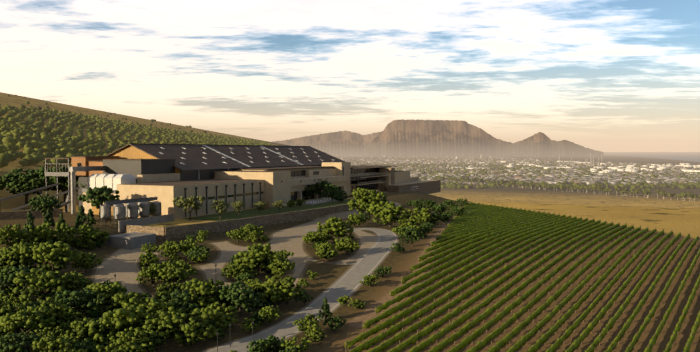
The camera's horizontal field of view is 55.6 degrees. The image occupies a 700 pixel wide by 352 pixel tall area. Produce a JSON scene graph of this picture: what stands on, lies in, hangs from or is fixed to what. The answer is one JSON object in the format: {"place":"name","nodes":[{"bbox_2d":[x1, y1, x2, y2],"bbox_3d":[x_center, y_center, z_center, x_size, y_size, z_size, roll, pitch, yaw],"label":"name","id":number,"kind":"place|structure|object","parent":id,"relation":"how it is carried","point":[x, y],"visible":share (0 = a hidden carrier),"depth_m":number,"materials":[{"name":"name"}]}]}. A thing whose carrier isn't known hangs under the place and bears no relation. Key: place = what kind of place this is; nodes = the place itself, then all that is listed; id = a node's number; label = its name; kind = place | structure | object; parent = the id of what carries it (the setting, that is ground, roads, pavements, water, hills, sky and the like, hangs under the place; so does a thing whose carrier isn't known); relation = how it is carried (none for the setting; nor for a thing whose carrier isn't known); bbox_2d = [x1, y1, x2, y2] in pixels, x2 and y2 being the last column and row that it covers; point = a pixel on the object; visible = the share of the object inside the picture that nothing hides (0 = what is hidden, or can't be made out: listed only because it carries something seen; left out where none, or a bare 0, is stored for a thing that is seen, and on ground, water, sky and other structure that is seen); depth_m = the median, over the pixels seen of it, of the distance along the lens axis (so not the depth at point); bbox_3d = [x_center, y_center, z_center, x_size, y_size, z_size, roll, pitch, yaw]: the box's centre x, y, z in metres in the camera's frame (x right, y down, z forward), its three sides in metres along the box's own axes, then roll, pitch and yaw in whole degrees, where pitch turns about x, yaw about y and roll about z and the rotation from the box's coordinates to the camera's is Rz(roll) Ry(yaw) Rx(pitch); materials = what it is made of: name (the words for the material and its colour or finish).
{"place":"outdoors","nodes":[
{"label":"outdoors","id":0,"kind":"place"},
{"bbox_2d":[138,196,284,214],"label":"shrubs","id":1,"kind":"object","parent":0,"point":[219,207],"visible":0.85,"depth_m":206.32,"materials":[{"name":"green plant"}]},
{"bbox_2d":[272,130,382,154],"bbox_3d":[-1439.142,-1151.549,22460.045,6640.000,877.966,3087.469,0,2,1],"label":"hills","id":2,"kind":"structure","parent":0,"point":[345,142],"depth_m":23835.88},
{"bbox_2d":[0,92,699,351],"bbox_3d":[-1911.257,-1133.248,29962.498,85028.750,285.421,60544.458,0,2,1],"label":"ground","id":3,"kind":"structure","parent":0,"point":[342,273],"depth_m":156.53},
{"bbox_2d":[0,95,270,167],"bbox_3d":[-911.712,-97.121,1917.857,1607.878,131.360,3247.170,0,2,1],"label":"orchard tree foliage","id":4,"kind":"object","parent":3,"relation":"on","point":[37,134],"visible":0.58,"depth_m":552.67,"materials":[{"name":"green plant"}]},
{"bbox_2d":[0,194,380,351],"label":"retaining wall","id":5,"kind":"structure","parent":3,"relation":"on","point":[136,234],"depth_m":194.10,"materials":[{"name":"paint"}]},
{"bbox_2d":[0,187,433,351],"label":"trees","id":6,"kind":"object","parent":3,"relation":"on","point":[155,316],"visible":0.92,"depth_m":126.14,"materials":[{"name":"green plant"}]},
{"bbox_2d":[0,143,440,218],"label":"winery building","id":7,"kind":"structure","parent":3,"relation":"on","point":[167,174],"depth_m":258.03,"materials":[{"name":"paint"}]},
{"bbox_2d":[0,166,468,351],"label":"trees","id":8,"kind":"object","parent":3,"relation":"on","point":[32,179],"depth_m":145.42,"materials":[{"name":"green plant"}]},
{"bbox_2d":[334,154,699,184],"bbox_3d":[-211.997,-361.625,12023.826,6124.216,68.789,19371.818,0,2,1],"label":"city buildings","id":9,"kind":"structure","parent":3,"relation":"on","point":[590,179],"depth_m":3293.58,"materials":[{"name":"white"}]},
{"bbox_2d":[338,155,699,201],"bbox_3d":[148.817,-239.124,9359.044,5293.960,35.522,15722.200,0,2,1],"label":"trees","id":10,"kind":"object","parent":3,"relation":"on","point":[599,186],"depth_m":2723.73,"materials":[{"name":"green plant"}]},
{"bbox_2d":[344,202,699,351],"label":"vineyard","id":11,"kind":"object","parent":3,"relation":"on","point":[516,219],"visible":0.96,"depth_m":140.07,"materials":[{"name":"green plant"}]},
{"bbox_2d":[363,203,699,351],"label":"grapevines","id":12,"kind":"object","parent":3,"relation":"on","point":[551,279],"visible":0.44,"depth_m":144.96,"materials":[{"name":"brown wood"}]},
{"bbox_2d":[455,153,699,172],"bbox_3d":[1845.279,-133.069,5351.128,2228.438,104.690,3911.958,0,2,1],"label":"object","id":13,"kind":"object","parent":3,"relation":"on","point":[627,168],"visible":0.62,"depth_m":4468.27,"materials":[{"name":"white"}]},
{"bbox_2d":[0,0,699,151],"label":"sky","id":14,"kind":"structure","parent":0,"point":[598,75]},
{"bbox_2d":[367,119,512,156],"bbox_3d":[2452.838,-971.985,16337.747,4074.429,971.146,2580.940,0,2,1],"label":"table mountain","id":15,"kind":"structure","parent":0,"point":[424,138],"depth_m":17300.78,"materials":[{"name":"brown stone"}]},
{"bbox_2d":[507,132,603,156],"bbox_3d":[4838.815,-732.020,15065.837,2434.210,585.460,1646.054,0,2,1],"label":"mountain","id":16,"kind":"structure","parent":0,"point":[539,144],"depth_m":15744.61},
{"bbox_2d":[604,152,699,161],"bbox_3d":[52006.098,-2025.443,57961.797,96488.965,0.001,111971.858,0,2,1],"label":"sea water","id":17,"kind":"structure","parent":0,"point":[689,156],"depth_m":19219.22,"materials":[{"name":"grey liquid"}]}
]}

